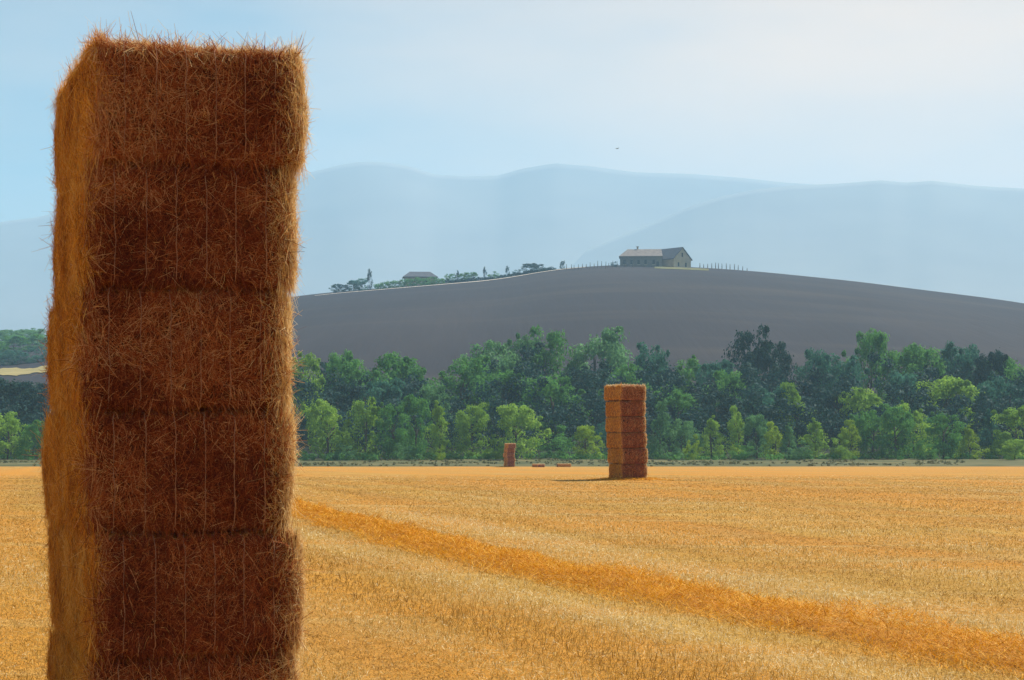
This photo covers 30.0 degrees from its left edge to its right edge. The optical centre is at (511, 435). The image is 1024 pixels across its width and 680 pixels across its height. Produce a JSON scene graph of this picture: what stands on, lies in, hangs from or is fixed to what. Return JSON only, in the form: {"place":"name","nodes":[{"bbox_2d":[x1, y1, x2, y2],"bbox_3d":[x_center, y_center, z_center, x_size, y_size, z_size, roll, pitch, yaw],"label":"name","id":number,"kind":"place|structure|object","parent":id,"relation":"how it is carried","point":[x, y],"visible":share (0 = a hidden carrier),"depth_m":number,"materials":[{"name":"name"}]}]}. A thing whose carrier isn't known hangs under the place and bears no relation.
{"place":"outdoors","nodes":[
{"label":"outdoors","id":0,"kind":"place"},
{"bbox_2d":[0,162,816,339],"bbox_3d":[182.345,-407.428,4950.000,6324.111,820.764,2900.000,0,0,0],"label":"mountains","id":1,"kind":"structure","parent":0,"point":[386,221],"depth_m":5259.02,"materials":[{"name":"blue"}]},
{"bbox_2d":[0,408,1022,458],"bbox_3d":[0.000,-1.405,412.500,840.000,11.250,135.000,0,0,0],"label":"woodland ground","id":2,"kind":"structure","parent":0,"point":[302,445],"depth_m":366.13,"materials":[{"name":"green plant"}]},
{"bbox_2d":[0,377,49,439],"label":"broadleaf tree","id":3,"kind":"object","parent":2,"relation":"on","point":[13,388],"visible":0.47,"depth_m":383.10,"materials":[{"name":"green plant"}]},
{"bbox_2d":[13,384,55,440],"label":"broadleaf tree","id":4,"kind":"object","parent":2,"relation":"on","point":[36,399],"visible":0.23,"depth_m":378.39,"materials":[{"name":"green plant"}]},
{"bbox_2d":[290,351,325,436],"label":"broadleaf tree","id":5,"kind":"object","parent":2,"relation":"on","point":[312,364],"visible":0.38,"depth_m":390.24,"materials":[{"name":"green plant"}]},
{"bbox_2d":[318,349,362,410],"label":"broadleaf tree","id":6,"kind":"object","parent":2,"relation":"on","point":[335,361],"visible":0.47,"depth_m":401.05,"materials":[{"name":"green plant"}]},
{"bbox_2d":[320,379,362,440],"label":"broadleaf tree","id":7,"kind":"object","parent":2,"relation":"on","point":[345,399],"visible":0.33,"depth_m":378.80,"materials":[{"name":"green plant"}]},
{"bbox_2d":[338,355,399,430],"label":"broadleaf tree","id":8,"kind":"object","parent":2,"relation":"on","point":[355,373],"visible":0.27,"depth_m":395.57,"materials":[{"name":"green plant"}]},
{"bbox_2d":[351,377,404,441],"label":"broadleaf tree","id":9,"kind":"object","parent":2,"relation":"on","point":[384,388],"visible":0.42,"depth_m":376.03,"materials":[{"name":"green plant"}]},
{"bbox_2d":[363,351,439,421],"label":"broadleaf tree","id":10,"kind":"object","parent":2,"relation":"on","point":[402,367],"visible":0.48,"depth_m":403.34,"materials":[{"name":"green plant"}]},
{"bbox_2d":[396,393,432,457],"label":"broadleaf tree","id":11,"kind":"object","parent":2,"relation":"on","point":[409,408],"visible":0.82,"depth_m":346.32,"materials":[{"name":"green plant"}]},
{"bbox_2d":[416,383,456,444],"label":"broadleaf tree","id":12,"kind":"object","parent":2,"relation":"on","point":[428,391],"visible":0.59,"depth_m":370.46,"materials":[{"name":"green plant"}]},
{"bbox_2d":[430,355,499,421],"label":"broadleaf tree","id":13,"kind":"object","parent":2,"relation":"on","point":[466,373],"visible":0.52,"depth_m":399.75,"materials":[{"name":"green plant"}]},
{"bbox_2d":[455,339,522,425],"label":"broadleaf tree","id":14,"kind":"object","parent":2,"relation":"on","point":[500,352],"visible":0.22,"depth_m":418.80,"materials":[{"name":"green plant"}]},
{"bbox_2d":[468,369,544,437],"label":"broadleaf tree","id":15,"kind":"object","parent":2,"relation":"on","point":[506,376],"visible":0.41,"depth_m":382.65,"materials":[{"name":"green plant"}]},
{"bbox_2d":[0,342,1023,454],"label":"woodland","id":16,"kind":"object","parent":2,"relation":"on","point":[565,413],"visible":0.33,"depth_m":371.33,"materials":[{"name":"green plant"}]},
{"bbox_2d":[500,332,541,404],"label":"broadleaf tree","id":17,"kind":"object","parent":2,"relation":"on","point":[517,345],"visible":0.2,"depth_m":422.89,"materials":[{"name":"green plant"}]},
{"bbox_2d":[520,325,581,401],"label":"broadleaf tree","id":18,"kind":"object","parent":2,"relation":"on","point":[552,339],"visible":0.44,"depth_m":425.63,"materials":[{"name":"green plant"}]},
{"bbox_2d":[521,372,592,443],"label":"broadleaf tree","id":19,"kind":"object","parent":2,"relation":"on","point":[556,395],"visible":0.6,"depth_m":372.31,"materials":[{"name":"green plant"}]},
{"bbox_2d":[558,367,609,435],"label":"broadleaf tree","id":20,"kind":"object","parent":2,"relation":"on","point":[580,375],"visible":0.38,"depth_m":390.91,"materials":[{"name":"green plant"}]},
{"bbox_2d":[563,326,636,422],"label":"broadleaf tree","id":21,"kind":"object","parent":2,"relation":"on","point":[609,338],"visible":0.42,"depth_m":426.75,"materials":[{"name":"green plant"}]},
{"bbox_2d":[598,363,653,416],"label":"broadleaf tree","id":22,"kind":"object","parent":2,"relation":"on","point":[630,379],"visible":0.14,"depth_m":397.92,"materials":[{"name":"green plant"}]},
{"bbox_2d":[625,341,669,427],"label":"broadleaf tree","id":23,"kind":"object","parent":2,"relation":"on","point":[659,360],"visible":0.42,"depth_m":412.74,"materials":[{"name":"green plant"}]},
{"bbox_2d":[650,354,702,426],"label":"broadleaf tree","id":24,"kind":"object","parent":2,"relation":"on","point":[691,363],"visible":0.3,"depth_m":411.28,"materials":[{"name":"green plant"}]},
{"bbox_2d":[646,389,717,445],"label":"broadleaf tree","id":25,"kind":"object","parent":2,"relation":"on","point":[682,402],"visible":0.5,"depth_m":371.22,"materials":[{"name":"green plant"}]},
{"bbox_2d":[688,358,734,429],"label":"broadleaf tree","id":26,"kind":"object","parent":2,"relation":"on","point":[711,369],"visible":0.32,"depth_m":406.70,"materials":[{"name":"green plant"}]},
{"bbox_2d":[692,384,744,442],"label":"broadleaf tree","id":27,"kind":"object","parent":2,"relation":"on","point":[720,394],"visible":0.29,"depth_m":373.71,"materials":[{"name":"green plant"}]},
{"bbox_2d":[698,369,766,433],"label":"broadleaf tree","id":28,"kind":"object","parent":2,"relation":"on","point":[732,377],"visible":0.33,"depth_m":392.41,"materials":[{"name":"green plant"}]},
{"bbox_2d":[724,404,744,457],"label":"broadleaf tree","id":29,"kind":"object","parent":2,"relation":"on","point":[734,427],"visible":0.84,"depth_m":345.51,"materials":[{"name":"green plant"}]},
{"bbox_2d":[721,323,772,420],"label":"broadleaf tree","id":30,"kind":"object","parent":2,"relation":"on","point":[743,338],"visible":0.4,"depth_m":423.67,"materials":[{"name":"green plant"}]},
{"bbox_2d":[730,384,794,444],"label":"broadleaf tree","id":31,"kind":"object","parent":2,"relation":"on","point":[768,396],"visible":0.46,"depth_m":372.55,"materials":[{"name":"green plant"}]},
{"bbox_2d":[752,341,802,418],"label":"broadleaf tree","id":32,"kind":"object","parent":2,"relation":"on","point":[767,361],"visible":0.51,"depth_m":419.86,"materials":[{"name":"green plant"}]},
{"bbox_2d":[774,382,819,444],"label":"broadleaf tree","id":33,"kind":"object","parent":2,"relation":"on","point":[788,386],"visible":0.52,"depth_m":371.55,"materials":[{"name":"green plant"}]},
{"bbox_2d":[790,347,839,422],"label":"broadleaf tree","id":34,"kind":"object","parent":2,"relation":"on","point":[820,363],"visible":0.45,"depth_m":412.70,"materials":[{"name":"green plant"}]},
{"bbox_2d":[813,380,859,439],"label":"broadleaf tree","id":35,"kind":"object","parent":2,"relation":"on","point":[852,382],"visible":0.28,"depth_m":382.96,"materials":[{"name":"green plant"}]},
{"bbox_2d":[818,353,869,416],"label":"broadleaf tree","id":36,"kind":"object","parent":2,"relation":"on","point":[837,369],"visible":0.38,"depth_m":406.13,"materials":[{"name":"green plant"}]},
{"bbox_2d":[837,328,890,405],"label":"broadleaf tree","id":37,"kind":"object","parent":2,"relation":"on","point":[871,342],"visible":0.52,"depth_m":420.65,"materials":[{"name":"green plant"}]},
{"bbox_2d":[835,387,898,443],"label":"broadleaf tree","id":38,"kind":"object","parent":2,"relation":"on","point":[859,398],"visible":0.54,"depth_m":373.98,"materials":[{"name":"green plant"}]},
{"bbox_2d":[872,346,922,402],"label":"broadleaf tree","id":39,"kind":"object","parent":2,"relation":"on","point":[898,359],"visible":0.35,"depth_m":413.73,"materials":[{"name":"green plant"}]},
{"bbox_2d":[880,370,934,435],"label":"broadleaf tree","id":40,"kind":"object","parent":2,"relation":"on","point":[897,377],"visible":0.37,"depth_m":390.87,"materials":[{"name":"green plant"}]},
{"bbox_2d":[885,400,937,455],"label":"broadleaf tree","id":41,"kind":"object","parent":2,"relation":"on","point":[916,415],"visible":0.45,"depth_m":348.90,"materials":[{"name":"green plant"}]},
{"bbox_2d":[900,342,946,420],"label":"broadleaf tree","id":42,"kind":"object","parent":2,"relation":"on","point":[924,354],"visible":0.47,"depth_m":415.93,"materials":[{"name":"green plant"}]},
{"bbox_2d":[911,375,984,445],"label":"broadleaf tree","id":43,"kind":"object","parent":2,"relation":"on","point":[947,392],"visible":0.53,"depth_m":369.93,"materials":[{"name":"green plant"}]},
{"bbox_2d":[925,341,979,420],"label":"broadleaf tree","id":44,"kind":"object","parent":2,"relation":"on","point":[948,353],"visible":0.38,"depth_m":419.80,"materials":[{"name":"green plant"}]},
{"bbox_2d":[956,347,993,418],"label":"broadleaf tree","id":45,"kind":"object","parent":2,"relation":"on","point":[969,361],"visible":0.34,"depth_m":414.77,"materials":[{"name":"green plant"}]},
{"bbox_2d":[958,379,996,436],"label":"broadleaf tree","id":46,"kind":"object","parent":2,"relation":"on","point":[989,386],"visible":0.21,"depth_m":378.47,"materials":[{"name":"green plant"}]},
{"bbox_2d":[975,409,1001,457],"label":"broadleaf tree","id":47,"kind":"object","parent":2,"relation":"on","point":[988,422],"visible":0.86,"depth_m":346.29,"materials":[{"name":"green plant"}]},
{"bbox_2d":[972,347,1008,399],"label":"broadleaf tree","id":48,"kind":"object","parent":2,"relation":"on","point":[992,358],"visible":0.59,"depth_m":409.77,"materials":[{"name":"green plant"}]},
{"bbox_2d":[980,376,1023,439],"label":"broadleaf tree","id":49,"kind":"object","parent":2,"relation":"on","point":[999,384],"visible":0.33,"depth_m":383.79,"materials":[{"name":"green plant"}]},
{"bbox_2d":[988,356,1023,427],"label":"broadleaf tree","id":50,"kind":"object","parent":2,"relation":"on","point":[1011,370],"visible":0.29,"depth_m":408.42,"materials":[{"name":"green plant"}]},
{"bbox_2d":[0,467,1023,679],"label":"field","id":51,"kind":"structure","parent":0,"point":[672,472],"depth_m":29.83,"materials":[{"name":"yellow plant"}]},
{"bbox_2d":[37,623,309,679],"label":"straw bale","id":52,"kind":"object","parent":51,"relation":"on","point":[62,664],"visible":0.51,"depth_m":11.01},
{"bbox_2d":[37,509,325,674],"bbox_3d":[-2.111,0.918,11.854,1.513,0.987,2.145,0,0,-20],"label":"straw bale","id":53,"kind":"object","parent":52,"relation":"on","point":[119,595],"visible":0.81,"depth_m":10.96},
{"bbox_2d":[26,395,310,553],"bbox_3d":[-2.192,0.215,11.862,1.506,0.978,2.200,0,0,-19],"label":"straw bale","id":54,"kind":"object","parent":53,"relation":"on","point":[118,472],"visible":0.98,"depth_m":10.96},
{"bbox_2d":[33,267,305,428],"bbox_3d":[-2.176,-0.502,11.897,1.492,0.961,2.200,0,0,-17],"label":"straw bale","id":55,"kind":"object","parent":54,"relation":"on","point":[131,350],"visible":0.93,"depth_m":10.95},
{"bbox_2d":[33,142,309,308],"bbox_3d":[-2.156,-1.197,11.870,1.509,0.986,2.160,0,0,-18],"label":"straw bale","id":56,"kind":"object","parent":55,"relation":"on","point":[140,227],"visible":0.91,"depth_m":10.95},
{"bbox_2d":[41,13,318,208],"bbox_3d":[-2.107,-1.907,11.875,1.531,1.038,2.219,0,0,-19],"label":"straw bale","id":57,"kind":"object","parent":56,"relation":"on","point":[138,100],"visible":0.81,"depth_m":10.96},
{"bbox_2d":[609,463,647,478],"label":"straw bale","id":58,"kind":"object","parent":51,"relation":"on","point":[622,471],"visible":0.85,"depth_m":85.04},
{"bbox_2d":[607,447,647,464],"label":"straw bale","id":59,"kind":"object","parent":58,"relation":"on","point":[627,456],"visible":1,"depth_m":85.07},
{"bbox_2d":[606,432,646,449],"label":"straw bale","id":60,"kind":"object","parent":59,"relation":"on","point":[620,440],"visible":0.96,"depth_m":85.06},
{"bbox_2d":[605,415,646,432],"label":"straw bale","id":61,"kind":"object","parent":60,"relation":"on","point":[625,424],"visible":1,"depth_m":85.07},
{"bbox_2d":[605,400,646,416],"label":"straw bale","id":62,"kind":"object","parent":61,"relation":"on","point":[626,408],"visible":0.99,"depth_m":85.06},
{"bbox_2d":[604,383,646,401],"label":"straw bale","id":63,"kind":"object","parent":62,"relation":"on","point":[624,392],"visible":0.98,"depth_m":85.10},
{"bbox_2d":[291,497,1023,677],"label":"straw swath","id":64,"kind":"object","parent":51,"relation":"on","point":[474,548],"visible":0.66,"depth_m":22.30,"materials":[{"name":"plant"}]},
{"bbox_2d":[0,265,1023,407],"bbox_3d":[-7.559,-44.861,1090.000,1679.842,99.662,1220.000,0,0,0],"label":"hill","id":65,"kind":"structure","parent":0,"point":[702,316],"depth_m":711.37,"materials":[{"name":"soil"}]},
{"bbox_2d":[0,335,30,350],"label":"ridge tree","id":66,"kind":"object","parent":65,"relation":"on","point":[19,339],"visible":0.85,"depth_m":808.69,"materials":[{"name":"green plant"}]},
{"bbox_2d":[0,350,35,364],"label":"ridge tree","id":67,"kind":"object","parent":65,"relation":"on","point":[14,356],"visible":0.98,"depth_m":672.81,"materials":[{"name":"green plant"}]},
{"bbox_2d":[0,365,48,375],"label":"stubble patch","id":68,"kind":"object","parent":65,"relation":"on","point":[12,371],"visible":0.89,"depth_m":624.72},
{"bbox_2d":[25,334,47,349],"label":"ridge tree","id":69,"kind":"object","parent":65,"relation":"on","point":[36,337],"visible":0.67,"depth_m":796.71,"materials":[{"name":"green plant"}]},
{"bbox_2d":[373,277,444,288],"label":"hedge","id":70,"kind":"object","parent":65,"relation":"on","point":[434,280],"visible":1,"depth_m":985.10,"materials":[{"name":"green plant"}]},
{"bbox_2d":[402,272,437,285],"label":"farm shed","id":71,"kind":"structure","parent":65,"relation":"on","point":[413,275],"depth_m":1004.28,"materials":[{"name":"paint"}]},
{"bbox_2d":[445,267,556,282],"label":"hedge","id":72,"kind":"object","parent":65,"relation":"on","point":[500,276],"visible":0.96,"depth_m":989.41,"materials":[{"name":"green plant"}]},
{"bbox_2d":[619,246,692,267],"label":"farmhouse","id":73,"kind":"object","parent":65,"relation":"on","point":[675,257],"visible":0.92,"depth_m":992.72,"materials":[{"name":"stone"}]},
{"bbox_2d":[0,457,1023,466],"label":"grass verge","id":74,"kind":"object","parent":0,"point":[992,462],"depth_m":311.02,"materials":[{"name":"plant"}]},
{"bbox_2d":[0,411,31,458],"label":"broadleaf tree","id":75,"kind":"object","parent":74,"relation":"on","point":[13,423],"visible":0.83,"depth_m":342.92,"materials":[{"name":"green plant"}]},
{"bbox_2d":[13,420,44,458],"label":"broadleaf tree","id":76,"kind":"object","parent":74,"relation":"on","point":[34,428],"visible":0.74,"depth_m":339.48,"materials":[{"name":"green plant"}]},
{"bbox_2d":[299,399,354,456],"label":"broadleaf tree","id":77,"kind":"object","parent":74,"relation":"on","point":[311,413],"visible":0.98,"depth_m":340.78,"materials":[{"name":"green plant"}]},
{"bbox_2d":[338,397,383,458],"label":"broadleaf tree","id":78,"kind":"object","parent":74,"relation":"on","point":[371,416],"visible":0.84,"depth_m":343.32,"materials":[{"name":"green plant"}]},
{"bbox_2d":[373,402,410,459],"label":"broadleaf tree","id":79,"kind":"object","parent":74,"relation":"on","point":[389,424],"visible":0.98,"depth_m":339.99,"materials":[{"name":"green plant"}]},
{"bbox_2d":[422,400,454,458],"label":"broadleaf tree","id":80,"kind":"object","parent":74,"relation":"on","point":[436,414],"visible":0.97,"depth_m":339.30,"materials":[{"name":"green plant"}]},
{"bbox_2d":[450,402,491,458],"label":"broadleaf tree","id":81,"kind":"object","parent":74,"relation":"on","point":[464,421],"visible":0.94,"depth_m":341.03,"materials":[{"name":"green plant"}]},
{"bbox_2d":[0,449,1023,460],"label":"undergrowth","id":82,"kind":"object","parent":74,"relation":"on","point":[329,457],"visible":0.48,"depth_m":338.02,"materials":[{"name":"green plant"}]},
{"bbox_2d":[489,403,553,458],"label":"broadleaf tree","id":83,"kind":"object","parent":74,"relation":"on","point":[507,412],"visible":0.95,"depth_m":337.87,"materials":[{"name":"green plant"}]},
{"bbox_2d":[534,425,576,458],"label":"broadleaf tree","id":84,"kind":"object","parent":74,"relation":"on","point":[567,442],"visible":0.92,"depth_m":344.55,"materials":[{"name":"green plant"}]},
{"bbox_2d":[572,425,604,459],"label":"broadleaf tree","id":85,"kind":"object","parent":74,"relation":"on","point":[587,433],"visible":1,"depth_m":336.30,"materials":[{"name":"green plant"}]},
{"bbox_2d":[646,398,676,458],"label":"broadleaf tree","id":86,"kind":"object","parent":74,"relation":"on","point":[661,422],"visible":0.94,"depth_m":344.46,"materials":[{"name":"green plant"}]},
{"bbox_2d":[664,419,704,458],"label":"broadleaf tree","id":87,"kind":"object","parent":74,"relation":"on","point":[675,432],"visible":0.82,"depth_m":340.99,"materials":[{"name":"green plant"}]},
{"bbox_2d":[683,434,703,459],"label":"shrub","id":88,"kind":"object","parent":74,"relation":"on","point":[692,456],"visible":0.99,"depth_m":334.69,"materials":[{"name":"green plant"}]},
{"bbox_2d":[698,415,728,458],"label":"broadleaf tree","id":89,"kind":"object","parent":74,"relation":"on","point":[719,438],"visible":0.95,"depth_m":342.63,"materials":[{"name":"green plant"}]},
{"bbox_2d":[741,413,770,458],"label":"broadleaf tree","id":90,"kind":"object","parent":74,"relation":"on","point":[752,420],"visible":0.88,"depth_m":342.23,"materials":[{"name":"green plant"}]},
{"bbox_2d":[760,420,785,458],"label":"broadleaf tree","id":91,"kind":"object","parent":74,"relation":"on","point":[775,440],"visible":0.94,"depth_m":339.58,"materials":[{"name":"green plant"}]},
{"bbox_2d":[778,423,802,457],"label":"broadleaf tree","id":92,"kind":"object","parent":74,"relation":"on","point":[789,439],"visible":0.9,"depth_m":341.79,"materials":[{"name":"green plant"}]},
{"bbox_2d":[785,440,812,459],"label":"shrub","id":93,"kind":"object","parent":74,"relation":"on","point":[792,451],"visible":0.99,"depth_m":335.42,"materials":[{"name":"green plant"}]},
{"bbox_2d":[798,418,830,458],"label":"broadleaf tree","id":94,"kind":"object","parent":74,"relation":"on","point":[815,447],"visible":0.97,"depth_m":339.35,"materials":[{"name":"green plant"}]},
{"bbox_2d":[827,434,854,459],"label":"shrub","id":95,"kind":"object","parent":74,"relation":"on","point":[840,450],"visible":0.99,"depth_m":336.64,"materials":[{"name":"green plant"}]},
{"bbox_2d":[836,418,862,458],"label":"broadleaf tree","id":96,"kind":"object","parent":74,"relation":"on","point":[853,435],"visible":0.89,"depth_m":340.09,"materials":[{"name":"green plant"}]},
{"bbox_2d":[850,409,889,457],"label":"broadleaf tree","id":97,"kind":"object","parent":74,"relation":"on","point":[872,426],"visible":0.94,"depth_m":344.83,"materials":[{"name":"green plant"}]},
{"bbox_2d":[876,403,916,458],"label":"broadleaf tree","id":98,"kind":"object","parent":74,"relation":"on","point":[905,421],"visible":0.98,"depth_m":342.43,"materials":[{"name":"green plant"}]},
{"bbox_2d":[910,440,939,459],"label":"shrub","id":99,"kind":"object","parent":74,"relation":"on","point":[931,455],"visible":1,"depth_m":336.76,"materials":[{"name":"green plant"}]},
{"bbox_2d":[921,411,966,458],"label":"broadleaf tree","id":100,"kind":"object","parent":74,"relation":"on","point":[955,438],"visible":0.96,"depth_m":340.90,"materials":[{"name":"green plant"}]},
{"bbox_2d":[953,425,989,458],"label":"broadleaf tree","id":101,"kind":"object","parent":74,"relation":"on","point":[969,433],"visible":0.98,"depth_m":337.72,"materials":[{"name":"green plant"}]},
{"bbox_2d":[979,405,1023,457],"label":"broadleaf tree","id":102,"kind":"object","parent":74,"relation":"on","point":[1011,417],"visible":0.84,"depth_m":343.03,"materials":[{"name":"green plant"}]},
{"bbox_2d":[996,439,1023,459],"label":"broadleaf tree","id":103,"kind":"object","parent":74,"relation":"on","point":[1018,443],"visible":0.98,"depth_m":329.48,"materials":[{"name":"green plant"}]},
{"bbox_2d":[0,0,1023,221],"label":"sky","id":104,"kind":"structure","parent":0,"point":[787,91],"materials":[{"name":"blue"}]},
{"bbox_2d":[572,180,1023,302],"bbox_3d":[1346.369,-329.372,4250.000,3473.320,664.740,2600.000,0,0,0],"label":"mountains","id":105,"kind":"structure","parent":0,"point":[952,238],"depth_m":4523.43,"materials":[{"name":"blue"}]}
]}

